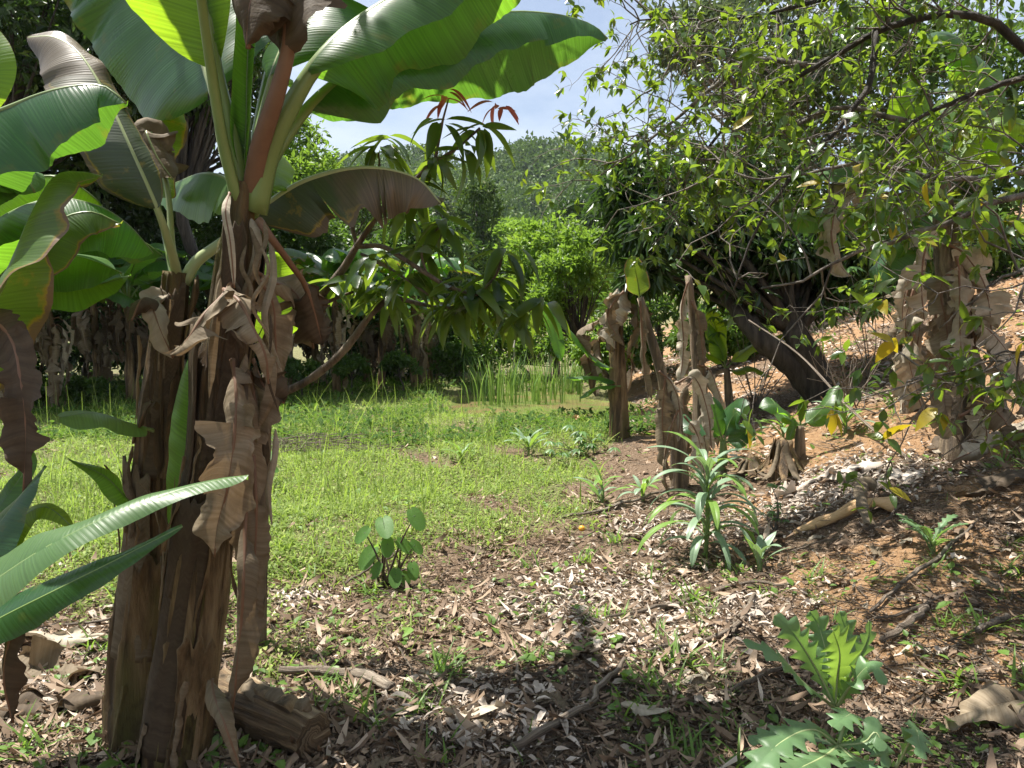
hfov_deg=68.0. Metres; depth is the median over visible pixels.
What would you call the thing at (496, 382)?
reed clump
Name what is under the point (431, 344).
banana plant
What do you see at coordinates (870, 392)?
bank weeds
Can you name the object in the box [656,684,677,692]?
dry leaf
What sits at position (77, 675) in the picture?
dry leaf
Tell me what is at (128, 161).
banana plant
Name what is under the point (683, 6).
leafy tree
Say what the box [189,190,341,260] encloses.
bush
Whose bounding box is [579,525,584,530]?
fruit
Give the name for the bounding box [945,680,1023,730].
dead banana leaf
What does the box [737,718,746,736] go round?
dry leaf
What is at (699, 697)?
dry leaf
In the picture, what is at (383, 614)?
dry leaf
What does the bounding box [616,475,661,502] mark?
wild lettuce
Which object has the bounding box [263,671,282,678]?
dry leaf
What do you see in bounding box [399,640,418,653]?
dry leaf
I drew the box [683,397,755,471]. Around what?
young banana plant
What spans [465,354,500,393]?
reed clump
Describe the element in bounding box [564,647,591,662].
dry leaf
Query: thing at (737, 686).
fallen branch
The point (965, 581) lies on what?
dry leaf
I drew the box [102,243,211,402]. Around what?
banana plant
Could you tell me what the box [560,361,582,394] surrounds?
reed clump
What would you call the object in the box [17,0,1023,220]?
sky
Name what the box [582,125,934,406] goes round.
mango tree
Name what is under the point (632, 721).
dry leaf
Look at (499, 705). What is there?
dead banana leaf
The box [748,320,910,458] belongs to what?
leaning pole
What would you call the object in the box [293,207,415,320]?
bush
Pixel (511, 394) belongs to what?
reed clump
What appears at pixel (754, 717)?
dry leaf
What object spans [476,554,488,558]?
dry leaf
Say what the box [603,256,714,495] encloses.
banana plant
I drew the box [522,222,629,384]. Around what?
leafy tree
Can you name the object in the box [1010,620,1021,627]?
dry leaf
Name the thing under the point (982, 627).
fallen branch
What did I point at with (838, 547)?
dry leaf
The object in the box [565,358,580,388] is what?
reed clump
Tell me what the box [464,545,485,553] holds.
dry leaf
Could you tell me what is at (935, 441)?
dead banana leaf
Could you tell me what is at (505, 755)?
dry leaf
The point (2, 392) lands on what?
banana plant
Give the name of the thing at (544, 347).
shrub
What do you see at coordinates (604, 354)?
shrub
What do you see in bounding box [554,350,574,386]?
reed clump
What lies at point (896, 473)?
dead banana leaf
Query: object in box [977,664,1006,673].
dry leaf
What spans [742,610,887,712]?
lobed leaf plant
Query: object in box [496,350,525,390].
reed clump
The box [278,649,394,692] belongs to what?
fallen branch
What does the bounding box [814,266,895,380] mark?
cassava plant
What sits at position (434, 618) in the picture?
dry leaf
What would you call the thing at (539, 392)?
reed clump
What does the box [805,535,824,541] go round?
dry leaf
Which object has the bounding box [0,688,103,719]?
dead banana leaf
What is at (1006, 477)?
dead banana leaf
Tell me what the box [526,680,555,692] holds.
dry leaf
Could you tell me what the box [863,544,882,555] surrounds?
dry leaf
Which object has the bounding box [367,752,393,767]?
dry leaf
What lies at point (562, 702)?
dry leaf
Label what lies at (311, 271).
banana plant
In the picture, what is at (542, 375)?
reed clump
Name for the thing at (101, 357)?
banana plant
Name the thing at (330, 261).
banana plant
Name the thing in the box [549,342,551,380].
post
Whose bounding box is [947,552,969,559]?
dry leaf
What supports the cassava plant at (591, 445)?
on the ground at (896, 551)
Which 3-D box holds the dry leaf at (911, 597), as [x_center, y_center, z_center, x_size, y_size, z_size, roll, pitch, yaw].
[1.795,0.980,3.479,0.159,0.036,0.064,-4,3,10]
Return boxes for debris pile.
[271,432,447,454]
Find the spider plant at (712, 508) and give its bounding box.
[636,431,769,571]
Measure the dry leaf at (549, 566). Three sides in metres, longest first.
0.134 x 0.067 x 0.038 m
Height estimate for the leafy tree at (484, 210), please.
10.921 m
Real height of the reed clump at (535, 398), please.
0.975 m
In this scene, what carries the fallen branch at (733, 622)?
on the ground at (896, 551)
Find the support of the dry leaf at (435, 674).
on the ground at (896, 551)
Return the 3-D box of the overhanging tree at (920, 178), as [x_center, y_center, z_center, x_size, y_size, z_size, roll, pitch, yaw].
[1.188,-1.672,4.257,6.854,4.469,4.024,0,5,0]
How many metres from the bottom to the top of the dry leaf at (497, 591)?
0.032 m
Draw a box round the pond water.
[437,391,636,417]
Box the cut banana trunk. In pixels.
[218,668,330,758]
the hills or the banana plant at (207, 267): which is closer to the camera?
the banana plant at (207, 267)
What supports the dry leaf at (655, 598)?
on the ground at (896, 551)
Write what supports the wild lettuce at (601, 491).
on the ground at (896, 551)
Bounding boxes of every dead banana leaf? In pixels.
[0,635,101,684]
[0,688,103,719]
[25,626,106,648]
[442,699,504,722]
[621,701,671,715]
[774,467,835,496]
[822,459,883,481]
[868,466,931,490]
[924,436,939,449]
[933,420,1023,455]
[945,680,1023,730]
[955,468,1023,497]
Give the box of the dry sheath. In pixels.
[793,477,899,533]
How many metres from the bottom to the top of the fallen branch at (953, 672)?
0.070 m
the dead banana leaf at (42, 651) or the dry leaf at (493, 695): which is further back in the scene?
the dead banana leaf at (42, 651)
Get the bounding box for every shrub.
[426,309,505,384]
[437,310,628,379]
[569,334,655,383]
[589,271,715,380]
[665,303,777,365]
[805,316,888,406]
[928,212,1023,281]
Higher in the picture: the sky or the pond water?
the sky
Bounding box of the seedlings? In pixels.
[0,310,1023,767]
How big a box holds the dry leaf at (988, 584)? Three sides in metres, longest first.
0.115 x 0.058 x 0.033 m
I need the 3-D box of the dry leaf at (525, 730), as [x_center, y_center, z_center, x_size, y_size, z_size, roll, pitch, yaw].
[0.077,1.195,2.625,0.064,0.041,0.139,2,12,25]
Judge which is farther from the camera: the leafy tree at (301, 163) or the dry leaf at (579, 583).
the leafy tree at (301, 163)
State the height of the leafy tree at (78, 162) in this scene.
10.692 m
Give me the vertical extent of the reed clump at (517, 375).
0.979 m
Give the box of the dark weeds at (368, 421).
[0,373,692,447]
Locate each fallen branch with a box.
[39,617,109,626]
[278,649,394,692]
[344,549,399,584]
[378,612,416,682]
[510,657,626,751]
[512,646,519,681]
[562,487,673,518]
[566,606,628,641]
[607,580,794,617]
[640,512,831,521]
[645,593,755,652]
[713,662,792,695]
[727,595,750,633]
[791,504,902,551]
[869,518,978,612]
[873,594,945,619]
[879,604,929,642]
[904,667,998,683]
[975,613,1010,634]
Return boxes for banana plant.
[0,32,163,491]
[0,388,4,397]
[0,452,247,723]
[26,31,445,758]
[34,291,141,408]
[64,0,609,767]
[71,257,163,380]
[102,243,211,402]
[110,259,213,366]
[159,250,304,355]
[199,263,354,385]
[266,240,408,391]
[293,254,364,386]
[319,272,428,389]
[326,294,402,382]
[328,304,361,376]
[377,250,480,387]
[378,295,453,383]
[543,286,652,438]
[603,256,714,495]
[675,275,725,465]
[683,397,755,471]
[689,310,784,406]
[759,385,843,459]
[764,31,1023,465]
[881,258,939,414]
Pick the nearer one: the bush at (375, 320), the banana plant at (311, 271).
the banana plant at (311, 271)
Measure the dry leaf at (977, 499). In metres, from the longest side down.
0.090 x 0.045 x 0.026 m
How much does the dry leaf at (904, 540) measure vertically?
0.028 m
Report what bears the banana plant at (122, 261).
on the ground at (896, 551)
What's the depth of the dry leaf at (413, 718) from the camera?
2.63 m
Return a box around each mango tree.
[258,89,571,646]
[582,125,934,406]
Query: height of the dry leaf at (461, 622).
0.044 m
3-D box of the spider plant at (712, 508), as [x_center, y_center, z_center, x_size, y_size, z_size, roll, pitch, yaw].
[1.189,0.707,4.669,0.753,0.788,0.745,3,5,29]
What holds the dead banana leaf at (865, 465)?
on the ground at (896, 551)
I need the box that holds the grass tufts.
[0,400,1023,767]
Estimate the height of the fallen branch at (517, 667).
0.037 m
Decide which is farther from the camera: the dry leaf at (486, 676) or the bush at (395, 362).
the bush at (395, 362)
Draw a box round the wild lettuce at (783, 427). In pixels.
[754,417,807,437]
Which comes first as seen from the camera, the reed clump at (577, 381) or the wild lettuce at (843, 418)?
the wild lettuce at (843, 418)
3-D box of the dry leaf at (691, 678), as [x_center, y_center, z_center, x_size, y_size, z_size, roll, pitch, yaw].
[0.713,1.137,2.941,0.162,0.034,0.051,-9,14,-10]
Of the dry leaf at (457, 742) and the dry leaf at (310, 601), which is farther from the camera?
the dry leaf at (310, 601)
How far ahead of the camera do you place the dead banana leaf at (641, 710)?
2.69 m
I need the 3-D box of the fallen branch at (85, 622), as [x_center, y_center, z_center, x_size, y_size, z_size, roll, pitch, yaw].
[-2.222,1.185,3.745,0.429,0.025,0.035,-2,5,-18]
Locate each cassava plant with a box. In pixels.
[543,425,620,457]
[705,308,849,408]
[758,483,789,529]
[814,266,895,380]
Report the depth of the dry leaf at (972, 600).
3.30 m
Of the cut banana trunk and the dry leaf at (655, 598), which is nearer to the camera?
the cut banana trunk
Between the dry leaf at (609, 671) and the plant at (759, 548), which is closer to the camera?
the dry leaf at (609, 671)
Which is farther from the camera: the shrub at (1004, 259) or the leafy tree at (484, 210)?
the leafy tree at (484, 210)
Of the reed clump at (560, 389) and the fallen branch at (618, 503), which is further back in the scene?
the reed clump at (560, 389)
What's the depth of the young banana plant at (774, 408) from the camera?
6.20 m
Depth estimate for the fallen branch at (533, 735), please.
2.69 m
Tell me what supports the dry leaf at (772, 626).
on the ground at (896, 551)
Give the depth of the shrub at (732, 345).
12.64 m
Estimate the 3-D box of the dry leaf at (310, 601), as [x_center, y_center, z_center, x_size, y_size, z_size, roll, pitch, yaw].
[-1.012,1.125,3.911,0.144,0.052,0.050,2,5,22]
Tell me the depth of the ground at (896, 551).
4.71 m
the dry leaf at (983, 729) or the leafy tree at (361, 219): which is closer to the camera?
the dry leaf at (983, 729)
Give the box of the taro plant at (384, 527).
[355,507,425,587]
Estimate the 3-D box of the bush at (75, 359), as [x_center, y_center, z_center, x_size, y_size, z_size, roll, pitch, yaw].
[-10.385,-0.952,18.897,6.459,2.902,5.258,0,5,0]
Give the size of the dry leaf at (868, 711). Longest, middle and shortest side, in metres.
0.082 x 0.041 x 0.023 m
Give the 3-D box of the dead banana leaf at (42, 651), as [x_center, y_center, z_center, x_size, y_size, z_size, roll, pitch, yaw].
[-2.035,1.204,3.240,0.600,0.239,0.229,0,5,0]
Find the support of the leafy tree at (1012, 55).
on the ground at (896, 551)
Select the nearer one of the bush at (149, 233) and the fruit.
the fruit
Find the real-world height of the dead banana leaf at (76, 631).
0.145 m
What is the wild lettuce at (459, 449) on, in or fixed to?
on the ground at (896, 551)
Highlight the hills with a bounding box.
[140,169,1023,317]
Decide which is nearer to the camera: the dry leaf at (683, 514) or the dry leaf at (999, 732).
the dry leaf at (999, 732)
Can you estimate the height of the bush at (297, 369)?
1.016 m
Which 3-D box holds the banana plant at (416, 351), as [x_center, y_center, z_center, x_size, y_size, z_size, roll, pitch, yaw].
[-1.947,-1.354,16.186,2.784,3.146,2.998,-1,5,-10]
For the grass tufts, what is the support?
on the ground at (896, 551)
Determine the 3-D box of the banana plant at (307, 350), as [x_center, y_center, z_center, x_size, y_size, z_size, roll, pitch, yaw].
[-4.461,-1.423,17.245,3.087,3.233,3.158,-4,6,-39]
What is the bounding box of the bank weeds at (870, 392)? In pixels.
[596,285,1023,462]
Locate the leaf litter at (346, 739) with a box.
[0,263,1023,767]
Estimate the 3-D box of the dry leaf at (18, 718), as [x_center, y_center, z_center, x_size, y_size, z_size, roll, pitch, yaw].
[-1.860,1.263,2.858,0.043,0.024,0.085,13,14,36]
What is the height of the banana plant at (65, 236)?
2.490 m
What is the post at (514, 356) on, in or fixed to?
on the ground at (896, 551)
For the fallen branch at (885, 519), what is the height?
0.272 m
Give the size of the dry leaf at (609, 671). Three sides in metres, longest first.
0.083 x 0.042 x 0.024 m
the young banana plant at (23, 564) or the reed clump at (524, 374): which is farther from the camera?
the reed clump at (524, 374)
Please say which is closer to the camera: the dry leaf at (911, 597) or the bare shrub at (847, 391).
the dry leaf at (911, 597)
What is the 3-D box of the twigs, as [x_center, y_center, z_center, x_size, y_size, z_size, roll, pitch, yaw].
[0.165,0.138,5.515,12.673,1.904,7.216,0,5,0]
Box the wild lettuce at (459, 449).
[441,441,474,459]
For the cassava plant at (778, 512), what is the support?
on the ground at (896, 551)
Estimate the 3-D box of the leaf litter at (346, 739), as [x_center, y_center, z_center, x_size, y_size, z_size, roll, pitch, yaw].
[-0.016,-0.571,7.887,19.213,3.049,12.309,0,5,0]
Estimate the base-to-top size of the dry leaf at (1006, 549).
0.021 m
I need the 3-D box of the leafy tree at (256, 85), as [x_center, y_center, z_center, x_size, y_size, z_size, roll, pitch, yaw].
[-8.110,-5.579,18.691,6.343,11.322,6.096,0,5,0]
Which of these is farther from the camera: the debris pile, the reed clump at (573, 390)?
the reed clump at (573, 390)
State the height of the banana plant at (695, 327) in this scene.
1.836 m
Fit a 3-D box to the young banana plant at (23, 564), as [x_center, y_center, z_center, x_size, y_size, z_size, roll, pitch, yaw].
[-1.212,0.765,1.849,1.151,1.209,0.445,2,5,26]
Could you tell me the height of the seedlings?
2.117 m
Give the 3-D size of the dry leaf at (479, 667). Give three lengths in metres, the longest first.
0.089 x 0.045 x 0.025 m
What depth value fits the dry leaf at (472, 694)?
2.87 m
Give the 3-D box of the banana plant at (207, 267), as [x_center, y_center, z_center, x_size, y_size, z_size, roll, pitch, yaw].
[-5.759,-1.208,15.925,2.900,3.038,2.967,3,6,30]
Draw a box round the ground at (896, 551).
[0,205,1023,767]
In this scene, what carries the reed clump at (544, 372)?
in the pond water
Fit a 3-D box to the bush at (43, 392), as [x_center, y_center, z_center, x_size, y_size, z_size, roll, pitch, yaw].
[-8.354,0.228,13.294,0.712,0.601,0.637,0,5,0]
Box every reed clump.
[461,354,505,404]
[463,353,485,395]
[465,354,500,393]
[469,361,505,406]
[479,355,510,400]
[486,356,506,392]
[491,360,528,402]
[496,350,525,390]
[497,355,526,405]
[505,357,533,391]
[518,351,534,389]
[519,354,542,401]
[524,358,572,404]
[526,354,556,394]
[530,355,571,399]
[531,354,554,391]
[549,356,581,402]
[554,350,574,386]
[555,359,578,392]
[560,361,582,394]
[565,353,583,393]
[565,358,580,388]
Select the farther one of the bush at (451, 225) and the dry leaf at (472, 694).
the bush at (451, 225)
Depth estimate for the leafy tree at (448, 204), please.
40.45 m
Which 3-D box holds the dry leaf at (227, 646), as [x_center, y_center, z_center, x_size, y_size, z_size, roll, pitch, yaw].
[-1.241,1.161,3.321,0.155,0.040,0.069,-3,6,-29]
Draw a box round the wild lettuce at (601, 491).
[573,458,631,502]
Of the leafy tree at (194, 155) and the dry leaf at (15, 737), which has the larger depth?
the leafy tree at (194, 155)
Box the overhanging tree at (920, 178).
[520,0,1023,523]
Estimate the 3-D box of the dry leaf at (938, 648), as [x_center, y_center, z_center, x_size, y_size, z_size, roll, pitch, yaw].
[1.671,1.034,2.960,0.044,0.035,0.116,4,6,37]
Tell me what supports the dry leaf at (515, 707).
on the ground at (896, 551)
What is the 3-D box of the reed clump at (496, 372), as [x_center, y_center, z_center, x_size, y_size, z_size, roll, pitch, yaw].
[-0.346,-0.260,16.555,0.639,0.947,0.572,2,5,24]
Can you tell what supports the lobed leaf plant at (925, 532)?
on the ground at (896, 551)
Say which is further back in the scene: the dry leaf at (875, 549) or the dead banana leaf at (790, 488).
the dead banana leaf at (790, 488)
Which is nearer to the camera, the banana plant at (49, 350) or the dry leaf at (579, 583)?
the dry leaf at (579, 583)
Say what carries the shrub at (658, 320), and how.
on the ground at (896, 551)
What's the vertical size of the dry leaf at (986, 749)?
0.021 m
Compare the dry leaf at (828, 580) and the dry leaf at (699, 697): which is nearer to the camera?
the dry leaf at (699, 697)
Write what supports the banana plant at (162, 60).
on the ground at (896, 551)
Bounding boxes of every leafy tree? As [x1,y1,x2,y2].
[0,0,203,172]
[3,0,193,222]
[20,13,306,357]
[175,41,270,370]
[272,114,343,246]
[327,160,434,355]
[355,192,459,326]
[441,167,512,342]
[476,209,613,377]
[484,215,542,264]
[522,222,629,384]
[544,171,612,309]
[637,0,901,330]
[796,0,1023,216]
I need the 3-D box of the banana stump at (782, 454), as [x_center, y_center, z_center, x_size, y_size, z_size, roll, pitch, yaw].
[2.154,0.603,5.950,0.573,0.357,0.589,0,5,0]
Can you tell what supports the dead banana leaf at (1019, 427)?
on the ground at (896, 551)
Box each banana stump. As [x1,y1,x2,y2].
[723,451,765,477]
[745,437,804,480]
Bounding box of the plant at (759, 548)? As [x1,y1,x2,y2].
[737,525,788,571]
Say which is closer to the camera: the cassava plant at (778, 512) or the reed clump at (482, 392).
the cassava plant at (778, 512)
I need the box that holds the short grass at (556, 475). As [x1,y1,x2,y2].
[0,371,640,686]
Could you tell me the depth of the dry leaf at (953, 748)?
2.41 m
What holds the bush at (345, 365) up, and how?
on the ground at (896, 551)
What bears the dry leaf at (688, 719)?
on the ground at (896, 551)
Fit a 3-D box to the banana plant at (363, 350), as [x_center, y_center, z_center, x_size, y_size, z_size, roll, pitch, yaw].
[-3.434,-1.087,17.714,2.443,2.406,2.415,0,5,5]
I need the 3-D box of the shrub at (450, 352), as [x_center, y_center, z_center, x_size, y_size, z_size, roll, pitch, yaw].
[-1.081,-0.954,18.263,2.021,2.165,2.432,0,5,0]
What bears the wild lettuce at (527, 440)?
on the ground at (896, 551)
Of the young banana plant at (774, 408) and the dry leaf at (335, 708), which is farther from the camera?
the young banana plant at (774, 408)
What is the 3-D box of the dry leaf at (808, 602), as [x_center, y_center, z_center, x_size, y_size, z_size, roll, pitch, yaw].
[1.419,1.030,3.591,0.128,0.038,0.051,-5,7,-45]
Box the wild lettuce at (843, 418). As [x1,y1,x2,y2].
[816,395,874,433]
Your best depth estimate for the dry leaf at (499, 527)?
5.27 m
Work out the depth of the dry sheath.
4.69 m
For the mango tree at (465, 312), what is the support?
on the ground at (896, 551)
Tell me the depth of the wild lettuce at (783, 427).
7.06 m
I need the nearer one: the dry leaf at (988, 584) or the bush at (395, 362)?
the dry leaf at (988, 584)
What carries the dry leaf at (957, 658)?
on the ground at (896, 551)
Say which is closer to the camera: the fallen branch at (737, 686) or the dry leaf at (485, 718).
the dry leaf at (485, 718)
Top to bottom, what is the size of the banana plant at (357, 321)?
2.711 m
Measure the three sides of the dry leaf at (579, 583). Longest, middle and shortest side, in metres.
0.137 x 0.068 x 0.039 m
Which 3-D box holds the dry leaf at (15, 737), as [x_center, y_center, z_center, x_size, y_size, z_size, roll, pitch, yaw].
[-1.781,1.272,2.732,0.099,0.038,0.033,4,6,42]
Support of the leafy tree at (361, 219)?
on the ground at (896, 551)
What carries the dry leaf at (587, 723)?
on the ground at (896, 551)
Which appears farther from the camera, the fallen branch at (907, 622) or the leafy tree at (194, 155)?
the leafy tree at (194, 155)
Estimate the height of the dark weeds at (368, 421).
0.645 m
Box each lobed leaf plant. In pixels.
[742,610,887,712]
[743,707,933,767]
[896,514,968,553]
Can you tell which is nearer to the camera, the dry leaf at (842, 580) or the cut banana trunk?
the cut banana trunk
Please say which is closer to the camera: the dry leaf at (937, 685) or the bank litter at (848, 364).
the dry leaf at (937, 685)
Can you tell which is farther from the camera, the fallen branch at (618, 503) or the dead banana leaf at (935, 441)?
the fallen branch at (618, 503)
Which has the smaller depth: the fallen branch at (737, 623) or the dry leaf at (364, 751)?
the dry leaf at (364, 751)
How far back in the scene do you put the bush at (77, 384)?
13.34 m
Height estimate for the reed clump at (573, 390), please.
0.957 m
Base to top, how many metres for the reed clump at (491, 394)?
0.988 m
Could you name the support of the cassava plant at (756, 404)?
on the ground at (896, 551)
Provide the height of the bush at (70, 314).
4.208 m
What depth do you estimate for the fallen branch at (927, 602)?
3.29 m
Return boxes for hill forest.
[276,129,693,300]
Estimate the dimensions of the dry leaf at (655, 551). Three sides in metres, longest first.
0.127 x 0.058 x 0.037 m
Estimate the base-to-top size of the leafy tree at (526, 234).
4.489 m
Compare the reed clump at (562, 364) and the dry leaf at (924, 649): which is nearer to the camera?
the dry leaf at (924, 649)
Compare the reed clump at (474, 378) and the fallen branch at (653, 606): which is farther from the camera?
the reed clump at (474, 378)
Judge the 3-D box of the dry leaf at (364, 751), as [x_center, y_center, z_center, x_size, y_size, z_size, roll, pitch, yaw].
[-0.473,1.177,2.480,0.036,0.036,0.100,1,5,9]
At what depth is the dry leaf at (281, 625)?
3.60 m
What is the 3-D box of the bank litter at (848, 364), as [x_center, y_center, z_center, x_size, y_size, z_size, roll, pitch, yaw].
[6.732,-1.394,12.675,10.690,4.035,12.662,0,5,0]
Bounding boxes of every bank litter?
[628,247,1023,470]
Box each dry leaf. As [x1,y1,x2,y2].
[7,712,29,726]
[10,732,23,742]
[61,672,96,681]
[96,603,113,610]
[223,644,235,652]
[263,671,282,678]
[274,623,290,628]
[303,598,327,607]
[318,705,338,714]
[358,737,372,754]
[367,609,394,622]
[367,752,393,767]
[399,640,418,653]
[399,715,422,726]
[419,669,451,680]
[428,615,439,621]
[447,739,471,745]
[451,617,464,626]
[462,708,490,725]
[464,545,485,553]
[467,688,485,698]
[471,663,485,674]
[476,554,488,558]
[476,672,497,679]
[485,694,499,701]
[488,524,507,531]
[489,588,502,595]
[493,709,516,717]
[493,752,509,757]
[505,703,517,709]
[522,718,547,734]
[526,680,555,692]
[535,690,570,709]
[543,564,560,570]
[556,649,565,658]
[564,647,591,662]
[565,582,586,589]
[579,713,593,732]
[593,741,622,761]
[598,669,613,674]
[621,715,635,730]
[648,548,665,553]
[650,595,665,600]
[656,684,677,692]
[676,669,712,684]
[680,512,691,517]
[684,714,705,722]
[685,673,720,690]
[694,694,721,704]
[705,690,731,694]
[732,703,758,724]
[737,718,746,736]
[762,620,773,627]
[803,598,820,607]
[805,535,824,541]
[812,575,836,583]
[827,577,850,584]
[833,543,848,551]
[837,554,854,561]
[849,571,857,577]
[861,710,883,718]
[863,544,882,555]
[887,595,918,600]
[898,592,935,605]
[899,537,911,544]
[911,667,940,675]
[914,641,934,654]
[923,681,951,696]
[934,645,947,654]
[941,744,963,752]
[945,575,968,583]
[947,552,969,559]
[950,653,965,666]
[953,595,985,608]
[971,724,1003,740]
[972,497,987,501]
[973,582,998,588]
[976,747,1002,754]
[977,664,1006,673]
[986,730,1016,741]
[998,548,1010,551]
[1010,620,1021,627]
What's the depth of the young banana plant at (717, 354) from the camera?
9.13 m
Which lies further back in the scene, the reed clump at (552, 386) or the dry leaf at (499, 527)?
the reed clump at (552, 386)
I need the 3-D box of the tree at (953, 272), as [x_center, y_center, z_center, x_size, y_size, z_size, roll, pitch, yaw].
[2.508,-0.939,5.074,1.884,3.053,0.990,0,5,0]
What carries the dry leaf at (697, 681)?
on the ground at (896, 551)
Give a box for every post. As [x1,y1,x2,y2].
[513,340,515,373]
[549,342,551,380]
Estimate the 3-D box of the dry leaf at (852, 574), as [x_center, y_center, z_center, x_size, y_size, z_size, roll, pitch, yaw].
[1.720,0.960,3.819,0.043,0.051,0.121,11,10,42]
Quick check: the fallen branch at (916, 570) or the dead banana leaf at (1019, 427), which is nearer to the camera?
the fallen branch at (916, 570)
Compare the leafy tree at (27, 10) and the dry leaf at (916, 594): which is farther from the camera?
the leafy tree at (27, 10)
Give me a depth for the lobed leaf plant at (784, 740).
2.16 m
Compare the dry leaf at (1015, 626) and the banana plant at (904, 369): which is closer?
the dry leaf at (1015, 626)
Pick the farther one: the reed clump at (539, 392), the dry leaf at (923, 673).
the reed clump at (539, 392)
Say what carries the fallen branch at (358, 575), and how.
on the ground at (896, 551)
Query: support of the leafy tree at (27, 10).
on the ground at (896, 551)
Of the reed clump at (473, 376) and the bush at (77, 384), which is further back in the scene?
the reed clump at (473, 376)
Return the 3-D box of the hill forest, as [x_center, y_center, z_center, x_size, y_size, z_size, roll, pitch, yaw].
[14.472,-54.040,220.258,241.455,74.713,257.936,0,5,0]
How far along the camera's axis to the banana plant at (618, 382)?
9.06 m
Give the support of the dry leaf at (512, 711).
on the ground at (896, 551)
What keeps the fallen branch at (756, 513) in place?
on the ground at (896, 551)
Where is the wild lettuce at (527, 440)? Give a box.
[502,427,547,455]
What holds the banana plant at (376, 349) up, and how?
on the ground at (896, 551)
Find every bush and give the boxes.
[34,386,47,405]
[36,301,186,383]
[45,285,139,335]
[54,184,211,382]
[59,374,120,401]
[116,294,262,377]
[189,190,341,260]
[284,355,322,396]
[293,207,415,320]
[319,299,471,379]
[332,352,370,394]
[371,207,488,325]
[378,349,423,391]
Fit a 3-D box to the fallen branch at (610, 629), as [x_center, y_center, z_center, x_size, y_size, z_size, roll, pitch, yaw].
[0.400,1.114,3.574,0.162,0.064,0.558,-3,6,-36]
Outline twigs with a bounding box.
[0,314,1023,767]
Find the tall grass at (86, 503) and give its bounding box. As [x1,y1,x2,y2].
[0,370,641,558]
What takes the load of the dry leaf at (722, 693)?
on the ground at (896, 551)
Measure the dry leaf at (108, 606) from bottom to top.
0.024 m
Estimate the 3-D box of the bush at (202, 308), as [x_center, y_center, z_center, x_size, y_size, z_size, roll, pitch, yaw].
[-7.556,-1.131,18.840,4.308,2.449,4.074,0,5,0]
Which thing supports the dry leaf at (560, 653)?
on the ground at (896, 551)
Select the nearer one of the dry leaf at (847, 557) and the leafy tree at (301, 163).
the dry leaf at (847, 557)
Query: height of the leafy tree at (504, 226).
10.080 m
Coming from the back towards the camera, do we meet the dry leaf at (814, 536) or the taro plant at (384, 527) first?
the dry leaf at (814, 536)
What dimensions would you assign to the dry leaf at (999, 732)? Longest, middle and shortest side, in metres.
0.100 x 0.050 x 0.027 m
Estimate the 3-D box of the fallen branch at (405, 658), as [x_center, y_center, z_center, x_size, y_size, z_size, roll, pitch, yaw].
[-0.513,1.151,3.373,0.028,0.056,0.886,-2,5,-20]

